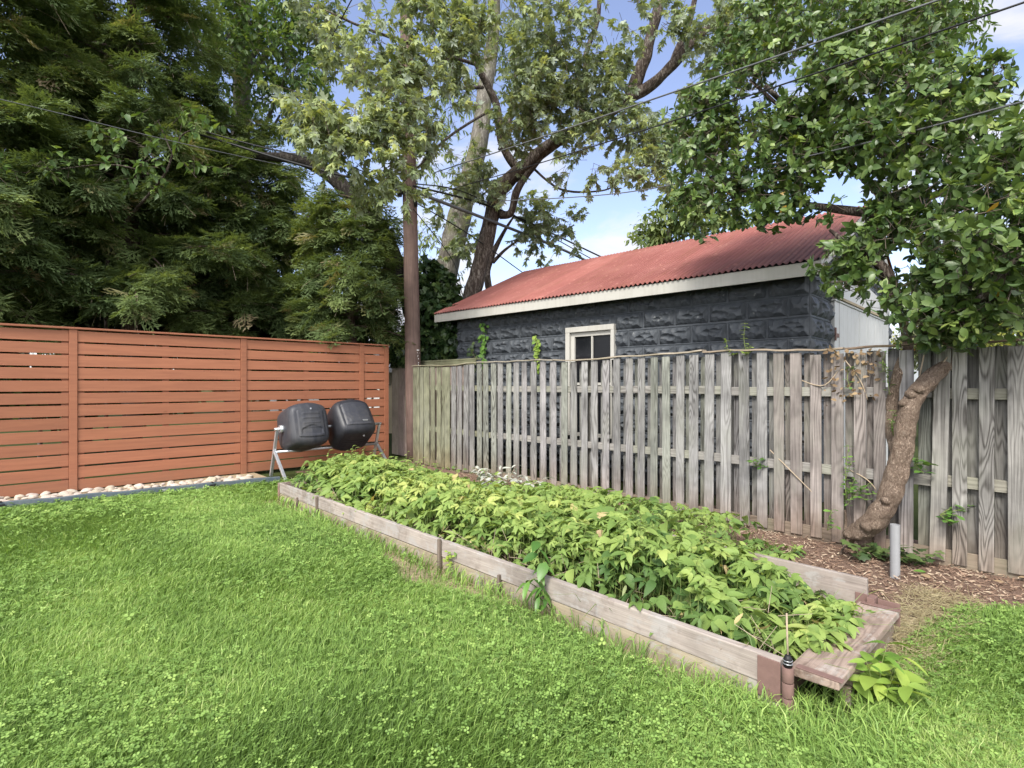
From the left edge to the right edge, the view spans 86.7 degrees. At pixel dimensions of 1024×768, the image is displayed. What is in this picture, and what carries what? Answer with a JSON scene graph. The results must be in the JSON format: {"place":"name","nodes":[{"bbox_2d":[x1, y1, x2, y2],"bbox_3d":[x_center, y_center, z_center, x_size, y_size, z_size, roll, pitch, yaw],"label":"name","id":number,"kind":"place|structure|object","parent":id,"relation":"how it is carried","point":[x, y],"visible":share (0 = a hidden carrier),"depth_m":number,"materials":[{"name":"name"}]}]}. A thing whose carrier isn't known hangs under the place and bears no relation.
{"place":"outdoors","nodes":[
{"label":"outdoors","id":0,"kind":"place"},
{"bbox_2d":[0,60,144,441],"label":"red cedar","id":1,"kind":"object","parent":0,"point":[87,325],"depth_m":12.68,"materials":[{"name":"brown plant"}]},
{"bbox_2d":[0,46,159,419],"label":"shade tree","id":2,"kind":"object","parent":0,"point":[10,180],"depth_m":19.86,"materials":[{"name":"green plant"}]},
{"bbox_2d":[0,99,338,177],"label":"overhead wire","id":3,"kind":"object","parent":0,"point":[149,135],"visible":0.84,"depth_m":6.97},
{"bbox_2d":[120,58,256,414],"bbox_3d":[-13.907,-5.503,20.886,8.129,14.007,4.260,0,0,0],"label":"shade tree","id":4,"kind":"object","parent":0,"point":[161,160],"visible":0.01,"depth_m":20.34,"materials":[{"name":"green plant"}]},
{"bbox_2d":[253,261,304,411],"bbox_3d":[-11.103,-2.246,24.029,5.843,7.493,4.144,0,0,21],"label":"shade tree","id":5,"kind":"object","parent":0,"point":[288,296],"depth_m":23.73,"materials":[{"name":"green plant"}]},
{"bbox_2d":[270,300,404,410],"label":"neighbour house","id":6,"kind":"structure","parent":0,"point":[403,318],"depth_m":26.87,"materials":[{"name":"grey"}]},
{"bbox_2d":[324,0,351,51],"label":"overhead wire","id":7,"kind":"object","parent":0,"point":[341,18],"visible":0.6,"depth_m":8.49,"materials":[{"name":"black metal"}]},
{"bbox_2d":[359,308,382,442],"bbox_3d":[-3.504,-0.301,13.225,1.881,3.602,1.587,0,0,0],"label":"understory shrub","id":8,"kind":"object","parent":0,"point":[373,354],"depth_m":13.18,"materials":[{"name":"green plant"}]},
{"bbox_2d":[377,354,391,432],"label":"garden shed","id":9,"kind":"structure","parent":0,"point":[390,400],"depth_m":16.49,"materials":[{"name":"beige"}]},
{"bbox_2d":[0,390,1023,767],"bbox_3d":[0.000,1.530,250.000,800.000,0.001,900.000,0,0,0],"label":"ground","id":10,"kind":"structure","parent":0,"point":[290,472],"depth_m":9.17,"materials":[{"name":"green plant"}]},
{"bbox_2d":[0,258,122,456],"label":"understory shrub","id":11,"kind":"object","parent":10,"relation":"on","point":[73,313],"visible":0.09,"depth_m":10.58,"materials":[{"name":"green plant"}]},
{"bbox_2d":[0,0,137,355],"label":"red cedar","id":12,"kind":"object","parent":10,"relation":"on","point":[14,117],"visible":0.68,"depth_m":8.74,"materials":[{"name":"brown plant"}]},
{"bbox_2d":[0,99,236,464],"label":"dogwood tree","id":13,"kind":"object","parent":10,"relation":"on","point":[150,144],"visible":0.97,"depth_m":8.53,"materials":[{"name":"green plant"}]},
{"bbox_2d":[0,0,265,461],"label":"red cedar","id":14,"kind":"object","parent":10,"relation":"on","point":[122,44],"visible":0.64,"depth_m":9.67,"materials":[{"name":"brown plant"}]},
{"bbox_2d":[7,472,264,499],"bbox_3d":[-5.326,1.488,7.471,3.700,0.001,1.140,0,0,-43],"label":"gravel base","id":15,"kind":"object","parent":10,"relation":"on","point":[255,475],"visible":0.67,"depth_m":8.45,"materials":[{"name":"stone"}]},
{"bbox_2d":[14,494,24,498],"bbox_3d":[-6.267,1.429,6.904,0.106,0.052,0.111,0,0,-44],"label":"river stone","id":16,"kind":"object","parent":15,"relation":"on","point":[20,496],"visible":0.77,"depth_m":6.87,"materials":[{"name":"white stone"}]},
{"bbox_2d":[28,494,38,498],"bbox_3d":[-6.066,1.425,6.869,0.122,0.062,0.106,-3,-13,-31],"label":"river stone","id":17,"kind":"object","parent":15,"relation":"on","point":[32,496],"visible":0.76,"depth_m":6.84,"materials":[{"name":"white stone"}]},
{"bbox_2d":[40,491,50,495],"bbox_3d":[-6.085,1.427,7.077,0.104,0.052,0.125,2,4,-2],"label":"river stone","id":18,"kind":"object","parent":15,"relation":"on","point":[46,493],"visible":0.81,"depth_m":7.05,"materials":[{"name":"beige stone"}]},
{"bbox_2d":[57,491,68,496],"bbox_3d":[-5.827,1.424,7.031,0.136,0.055,0.170,2,9,4],"label":"river stone","id":19,"kind":"object","parent":15,"relation":"on","point":[62,493],"visible":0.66,"depth_m":7.01,"materials":[{"name":"beige stone"}]},
{"bbox_2d":[80,488,92,492],"bbox_3d":[-5.741,1.427,7.320,0.104,0.048,0.152,5,10,31],"label":"river stone","id":20,"kind":"object","parent":15,"relation":"on","point":[84,490],"visible":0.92,"depth_m":7.29,"materials":[{"name":"beige stone"}]},
{"bbox_2d":[134,483,144,487],"bbox_3d":[-5.248,1.425,7.633,0.170,0.056,0.116,-2,6,9],"label":"river stone","id":21,"kind":"object","parent":15,"relation":"on","point":[137,485],"visible":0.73,"depth_m":7.60,"materials":[{"name":"beige stone"}]},
{"bbox_2d":[205,477,216,481],"bbox_3d":[-4.444,1.413,7.991,0.157,0.094,0.169,-7,10,28],"label":"river stone","id":22,"kind":"object","parent":15,"relation":"on","point":[209,479],"visible":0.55,"depth_m":7.96,"materials":[{"name":"beige stone"}]},
{"bbox_2d":[0,476,279,507],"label":"lawn edging","id":23,"kind":"object","parent":10,"relation":"on","point":[100,494],"visible":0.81,"depth_m":7.19,"materials":[{"name":"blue stone"}]},
{"bbox_2d":[84,311,274,426],"bbox_3d":[-7.475,-0.573,11.783,4.489,4.147,2.864,0,0,0],"label":"understory shrub","id":24,"kind":"object","parent":10,"relation":"on","point":[118,327],"visible":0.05,"depth_m":11.41,"materials":[{"name":"green plant"}]},
{"bbox_2d":[0,323,388,496],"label":"slatted fence","id":25,"kind":"object","parent":10,"relation":"on","point":[72,373],"visible":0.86,"depth_m":8.16,"materials":[{"name":"brown wood"}]},
{"bbox_2d":[115,101,331,454],"bbox_3d":[-5.879,-2.153,11.744,4.172,7.317,4.114,0,0,0],"label":"red cedar","id":26,"kind":"object","parent":10,"relation":"on","point":[263,222],"visible":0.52,"depth_m":10.89,"materials":[{"name":"brown plant"}]},
{"bbox_2d":[137,0,353,433],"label":"broadleaf tree","id":27,"kind":"object","parent":10,"relation":"on","point":[250,32],"visible":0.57,"depth_m":13.05,"materials":[{"name":"green plant"}]},
{"bbox_2d":[226,300,389,439],"bbox_3d":[-5.074,-0.386,12.715,4.308,3.772,2.407,0,0,-18],"label":"understory shrub","id":28,"kind":"object","parent":10,"relation":"on","point":[258,330],"visible":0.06,"depth_m":12.28,"materials":[{"name":"green plant"}]},
{"bbox_2d":[264,182,413,453],"bbox_3d":[-3.361,-1.240,11.224,3.389,5.485,2.896,0,0,18],"label":"red cedar","id":29,"kind":"object","parent":10,"relation":"on","point":[351,280],"visible":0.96,"depth_m":10.62,"materials":[{"name":"brown plant"}]},
{"bbox_2d":[250,151,463,368],"bbox_3d":[-3.116,-1.644,11.619,4.440,6.300,1.555,0,0,0],"label":"ivy covered tree","id":30,"kind":"object","parent":10,"relation":"on","point":[441,290],"visible":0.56,"depth_m":11.35,"materials":[{"name":"green plant"}]},
{"bbox_2d":[396,0,420,461],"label":"utility pole","id":31,"kind":"object","parent":10,"relation":"on","point":[411,295],"visible":0.49,"depth_m":10.63,"materials":[{"name":"brown wood"}]},
{"bbox_2d":[15,77,374,175],"bbox_3d":[-5.865,-4.767,10.141,7.534,1.778,0.119,0,0,-8],"label":"overhead cable","id":32,"kind":"object","parent":31,"relation":"attached to","point":[257,145],"visible":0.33,"depth_m":10.30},
{"bbox_2d":[79,103,396,189],"bbox_3d":[-5.870,-4.629,10.180,7.539,1.721,0.218,0,0,-8],"label":"overhead cable","id":33,"kind":"object","parent":31,"relation":"attached to","point":[267,155],"visible":0.47,"depth_m":10.36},
{"bbox_2d":[413,209,463,298],"bbox_3d":[-1.492,-2.389,11.142,1.394,2.071,0.272,0,0,-41],"label":"overhead cable","id":34,"kind":"object","parent":31,"relation":"attached to","point":[444,248],"visible":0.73,"depth_m":11.31,"materials":[{"name":"black rubber"}]},
{"bbox_2d":[413,201,521,271],"bbox_3d":[-0.403,-2.946,12.872,0.280,1.266,5.488,0,0,36],"label":"overhead cable","id":35,"kind":"object","parent":31,"relation":"attached to","point":[470,235],"visible":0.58,"depth_m":11.88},
{"bbox_2d":[413,189,585,259],"bbox_3d":[1.075,-3.201,13.921,0.421,1.194,8.968,0,0,44],"label":"overhead cable","id":36,"kind":"object","parent":31,"relation":"attached to","point":[477,215],"visible":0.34,"depth_m":12.05,"materials":[{"name":"black rubber"}]},
{"bbox_2d":[415,183,589,257],"bbox_3d":[1.161,-3.503,13.855,0.210,1.135,8.924,0,0,44],"label":"overhead cable","id":37,"kind":"object","parent":31,"relation":"attached to","point":[488,203],"visible":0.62,"depth_m":11.70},
{"bbox_2d":[413,185,600,256],"bbox_3d":[1.273,-3.560,13.880,9.182,0.950,0.275,0,0,-44],"label":"overhead cable","id":38,"kind":"object","parent":31,"relation":"attached to","point":[415,186],"visible":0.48,"depth_m":12.02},
{"bbox_2d":[439,302,457,359],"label":"ivy clump","id":39,"kind":"object","parent":10,"relation":"on","point":[450,333],"visible":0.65,"depth_m":11.00,"materials":[{"name":"green plant"}]},
{"bbox_2d":[390,0,563,295],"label":"grey trunk tree","id":40,"kind":"object","parent":10,"relation":"on","point":[480,136],"visible":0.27,"depth_m":14.43,"materials":[{"name":"green plant"}]},
{"bbox_2d":[255,0,750,298],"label":"silver maple","id":41,"kind":"object","parent":10,"relation":"on","point":[330,133],"visible":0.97,"depth_m":10.23,"materials":[{"name":"green plant"}]},
{"bbox_2d":[0,477,1023,767],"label":"clover","id":42,"kind":"object","parent":10,"relation":"on","point":[742,755],"visible":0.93,"depth_m":2.59,"materials":[{"name":"green plant"}]},
{"bbox_2d":[278,480,900,714],"bbox_3d":[-0.395,1.356,5.072,1.205,0.388,6.471,0,0,-43],"label":"raised garden bed","id":43,"kind":"object","parent":10,"relation":"on","point":[731,657],"visible":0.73,"depth_m":3.17,"materials":[{"name":"brown wood"}]},
{"bbox_2d":[443,550,454,566],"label":"weed","id":44,"kind":"object","parent":43,"relation":"on","point":[448,557],"visible":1,"depth_m":4.30,"materials":[{"name":"green plant"}]},
{"bbox_2d":[516,541,554,616],"bbox_3d":[0.164,1.274,3.540,0.248,0.465,0.247,0,0,-40],"label":"trailing plant","id":45,"kind":"object","parent":43,"relation":"on","point":[542,569],"visible":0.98,"depth_m":3.53,"materials":[{"name":"green plant"}]},
{"bbox_2d":[291,445,918,710],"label":"bed plants","id":46,"kind":"object","parent":43,"relation":"on","point":[561,530],"visible":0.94,"depth_m":3.72,"materials":[{"name":"green plant"}]},
{"bbox_2d":[783,613,792,668],"bbox_3d":[1.263,1.180,2.497,0.045,0.225,0.075,0,0,0],"label":"irrigation stake","id":47,"kind":"object","parent":43,"relation":"on","point":[787,661],"visible":1,"depth_m":2.48,"materials":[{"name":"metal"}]},
{"bbox_2d":[271,493,943,767],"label":"long grass","id":48,"kind":"structure","parent":10,"relation":"on","point":[814,707],"depth_m":2.44,"materials":[{"name":"green plant"}]},
{"bbox_2d":[298,460,1023,625],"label":"mulch strip","id":49,"kind":"object","parent":10,"relation":"on","point":[874,568],"visible":0.03,"depth_m":4.37,"materials":[{"name":"wood"}]},
{"bbox_2d":[269,399,386,480],"bbox_3d":[-3.110,0.890,9.341,1.910,1.245,0.915,0,0,-43],"label":"compost tumbler","id":50,"kind":"object","parent":49,"relation":"on","point":[345,425],"visible":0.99,"depth_m":8.96,"materials":[{"name":"black plastic"}]},
{"bbox_2d":[392,358,480,463],"bbox_3d":[-1.603,0.527,10.789,0.130,1.985,2.900,0,0,-43],"label":"board fence","id":51,"kind":"object","parent":49,"relation":"on","point":[399,446],"visible":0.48,"depth_m":11.47,"materials":[{"name":"grey wood"}]},
{"bbox_2d":[470,465,553,490],"bbox_3d":[0.015,1.234,6.675,1.183,0.440,0.496,0,0,17],"label":"silver leaved plant","id":52,"kind":"object","parent":49,"relation":"on","point":[483,476],"visible":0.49,"depth_m":6.76,"materials":[{"name":"grey plant"}]},
{"bbox_2d":[335,453,805,561],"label":"fence border plants","id":53,"kind":"object","parent":49,"relation":"on","point":[652,509],"visible":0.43,"depth_m":5.17,"materials":[{"name":"green plant"}]},
{"bbox_2d":[412,338,1023,580],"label":"picket fence","id":54,"kind":"object","parent":49,"relation":"on","point":[971,431],"visible":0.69,"depth_m":5.50,"materials":[{"name":"grey wood"}]},
{"bbox_2d":[723,338,737,355],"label":"fence sprout","id":55,"kind":"object","parent":54,"relation":"attached to","point":[727,347],"visible":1,"depth_m":5.84,"materials":[{"name":"green plant"}]},
{"bbox_2d":[740,323,753,355],"bbox_3d":[2.470,-0.468,5.718,0.149,0.351,0.140,0,0,-17],"label":"fence sprout","id":56,"kind":"object","parent":54,"relation":"attached to","point":[744,343],"visible":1,"depth_m":5.73,"materials":[{"name":"green plant"}]},
{"bbox_2d":[747,457,767,469],"bbox_3d":[2.519,0.811,5.580,0.204,0.130,0.180,0,0,34],"label":"fence sprout","id":57,"kind":"object","parent":54,"relation":"attached to","point":[760,464],"visible":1,"depth_m":5.57,"materials":[{"name":"green plant"}]},
{"bbox_2d":[823,509,840,529],"bbox_3d":[2.949,1.259,5.015,0.142,0.205,0.158,0,0,0],"label":"fence sprout","id":58,"kind":"object","parent":54,"relation":"attached to","point":[826,510],"visible":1,"depth_m":5.01,"materials":[{"name":"green plant"}]},
{"bbox_2d":[839,445,856,499],"bbox_3d":[3.083,0.815,4.955,0.167,0.512,0.124,0,0,0],"label":"fence sprout","id":59,"kind":"object","parent":54,"relation":"attached to","point":[845,468],"visible":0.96,"depth_m":4.96,"materials":[{"name":"green plant"}]},
{"bbox_2d":[844,366,853,388],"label":"fence sprout","id":60,"kind":"object","parent":54,"relation":"attached to","point":[847,376],"visible":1,"depth_m":4.98,"materials":[{"name":"green plant"}]},
{"bbox_2d":[822,345,880,405],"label":"dry vine leaves","id":61,"kind":"object","parent":54,"relation":"attached to","point":[836,353],"visible":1,"depth_m":4.97,"materials":[{"name":"brown plant"}]},
{"bbox_2d":[844,482,876,505],"bbox_3d":[3.143,0.992,4.869,0.293,0.215,0.148,0,0,26],"label":"fence sprout","id":62,"kind":"object","parent":54,"relation":"attached to","point":[860,490],"visible":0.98,"depth_m":4.88,"materials":[{"name":"green plant"}]},
{"bbox_2d":[770,350,951,491],"bbox_3d":[3.135,0.415,5.017,0.049,1.412,1.474,0,0,-43],"label":"dry vine","id":63,"kind":"object","parent":54,"relation":"attached to","point":[866,398],"visible":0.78,"depth_m":4.97,"materials":[{"name":"brown plant"}]},
{"bbox_2d":[879,350,896,393],"bbox_3d":[3.280,-0.103,4.774,0.171,0.384,0.121,0,0,-20],"label":"fence sprout","id":64,"kind":"object","parent":54,"relation":"attached to","point":[884,364],"visible":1,"depth_m":4.77,"materials":[{"name":"green plant"}]},
{"bbox_2d":[910,457,937,473],"bbox_3d":[3.433,0.682,4.571,0.234,0.134,0.177,0,0,0],"label":"fence sprout","id":65,"kind":"object","parent":54,"relation":"attached to","point":[919,466],"visible":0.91,"depth_m":4.57,"materials":[{"name":"green plant"}]},
{"bbox_2d":[936,505,973,524],"bbox_3d":[3.643,1.061,4.443,0.307,0.174,0.195,0,0,12],"label":"fence sprout","id":66,"kind":"object","parent":54,"relation":"attached to","point":[948,514],"visible":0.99,"depth_m":4.44,"materials":[{"name":"green plant"}]},
{"bbox_2d":[657,0,1023,557],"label":"glossy evergreen tree","id":67,"kind":"object","parent":49,"relation":"on","point":[987,258],"visible":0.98,"depth_m":4.83,"materials":[{"name":"green plant"}]},
{"bbox_2d":[888,410,896,435],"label":"fence sprout","id":68,"kind":"object","parent":67,"relation":"attached to","point":[892,421],"visible":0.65,"depth_m":4.67,"materials":[{"name":"green plant"}]},
{"bbox_2d":[840,539,900,561],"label":"ground ivy","id":69,"kind":"object","parent":49,"relation":"on","point":[876,550],"visible":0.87,"depth_m":4.65,"materials":[{"name":"green plant"}]},
{"bbox_2d":[890,523,899,578],"bbox_3d":[3.001,1.315,4.251,0.068,0.429,0.068,0,0,0],"label":"pipe","id":70,"kind":"object","parent":49,"relation":"on","point":[895,549],"visible":0.96,"depth_m":4.23,"materials":[{"name":"grey plastic"}]},
{"bbox_2d":[885,545,943,565],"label":"ground ivy","id":71,"kind":"object","parent":49,"relation":"on","point":[913,559],"visible":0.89,"depth_m":4.48,"materials":[{"name":"green plant"}]},
{"bbox_2d":[624,175,768,249],"bbox_3d":[8.501,-4.126,25.024,6.406,11.258,3.548,0,0,32],"label":"ash tree","id":72,"kind":"object","parent":10,"relation":"on","point":[655,234],"visible":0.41,"depth_m":25.15,"materials":[{"name":"green plant"}]},
{"bbox_2d":[434,175,979,506],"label":"block garage","id":73,"kind":"structure","parent":10,"relation":"on","point":[687,295],"depth_m":8.08,"materials":[{"name":"stone"}]},
{"bbox_2d":[467,342,477,370],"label":"ivy vine","id":74,"kind":"object","parent":73,"relation":"attached to","point":[472,346],"visible":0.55,"depth_m":10.52,"materials":[{"name":"green plant"}]},
{"bbox_2d":[477,323,488,462],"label":"ivy vine","id":75,"kind":"object","parent":73,"relation":"attached to","point":[483,347],"visible":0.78,"depth_m":10.33,"materials":[{"name":"green plant"}]},
{"bbox_2d":[532,336,540,372],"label":"ivy vine","id":76,"kind":"object","parent":73,"relation":"attached to","point":[536,347],"visible":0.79,"depth_m":9.39,"materials":[{"name":"green plant"}]},
{"bbox_2d":[565,324,615,438],"bbox_3d":[1.245,-0.044,8.675,1.023,1.764,0.140,0,0,44],"label":"window","id":77,"kind":"structure","parent":73,"relation":"in","point":[595,341],"depth_m":8.67,"materials":[{"name":"white paint"}]},
{"bbox_2d":[831,301,888,488],"bbox_3d":[5.496,0.180,8.479,0.096,2.540,3.744,0,0,44],"label":"door","id":78,"kind":"structure","parent":73,"relation":"in","point":[852,327],"depth_m":8.00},
{"bbox_2d":[455,473,1023,623],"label":"mulch chips","id":79,"kind":"object","parent":10,"relation":"on","point":[1015,596],"visible":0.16,"depth_m":4.28,"materials":[{"name":"brown wood"}]},
{"bbox_2d":[716,0,1001,250],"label":"walnut tree","id":80,"kind":"object","parent":10,"relation":"on","point":[955,48],"visible":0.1,"depth_m":11.05,"materials":[{"name":"green plant"}]},
{"bbox_2d":[848,640,936,712],"bbox_3d":[1.702,1.349,2.562,0.541,0.327,0.411,0,0,0],"label":"leafy weed","id":81,"kind":"object","parent":10,"relation":"on","point":[875,672],"visible":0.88,"depth_m":2.51,"materials":[{"name":"green plant"}]},
{"bbox_2d":[871,607,948,687],"bbox_3d":[2.276,1.514,3.110,1.588,0.001,0.386,0,0,-41],"label":"worn patch","id":82,"kind":"object","parent":10,"relation":"on","point":[905,614],"depth_m":3.42,"materials":[{"name":"soil"}]},
{"bbox_2d":[893,248,975,373],"bbox_3d":[9.496,-0.741,12.006,1.959,4.481,1.532,0,0,0],"label":"berry shrub","id":83,"kind":"object","parent":10,"relation":"on","point":[915,357],"visible":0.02,"depth_m":11.98,"materials":[{"name":"green plant"}]},
{"bbox_2d":[890,323,1022,365],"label":"yellow shrub","id":84,"kind":"object","parent":10,"relation":"on","point":[986,344],"visible":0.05,"depth_m":12.95,"materials":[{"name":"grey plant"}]},
{"bbox_2d":[922,224,1023,346],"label":"hedge tree","id":85,"kind":"object","parent":10,"relation":"on","point":[1018,343],"visible":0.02,"depth_m":16.52,"materials":[{"name":"green plant"}]},
{"bbox_2d":[0,0,1023,369],"label":"sky","id":86,"kind":"structure","parent":0,"point":[603,232],"materials":[{"name":"blue"}]},
{"bbox_2d":[265,501,815,719],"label":"bare soil","id":87,"kind":"structure","parent":0,"point":[422,574],"depth_m":4.18,"materials":[{"name":"brown soil"}]},
{"bbox_2d":[260,500,1001,740],"bbox_3d":[-0.459,1.433,4.335,7.309,0.166,2.559,0,0,27],"label":"straw","id":88,"kind":"object","parent":87,"relation":"on","point":[914,612],"visible":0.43,"depth_m":3.46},
{"bbox_2d":[435,0,940,172],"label":"overhead wire","id":89,"kind":"object","parent":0,"point":[865,25],"visible":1,"depth_m":5.38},
{"bbox_2d":[426,1,1023,195],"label":"overhead wire","id":90,"kind":"object","parent":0,"point":[974,19],"visible":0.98,"depth_m":4.71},
{"bbox_2d":[501,101,1023,200],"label":"overhead wire","id":91,"kind":"object","parent":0,"point":[990,110],"visible":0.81,"depth_m":5.08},
{"bbox_2d":[914,335,1015,381],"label":"house","id":92,"kind":"structure","parent":0,"point":[915,376],"depth_m":34.65,"materials":[{"name":"grey"}]}
]}

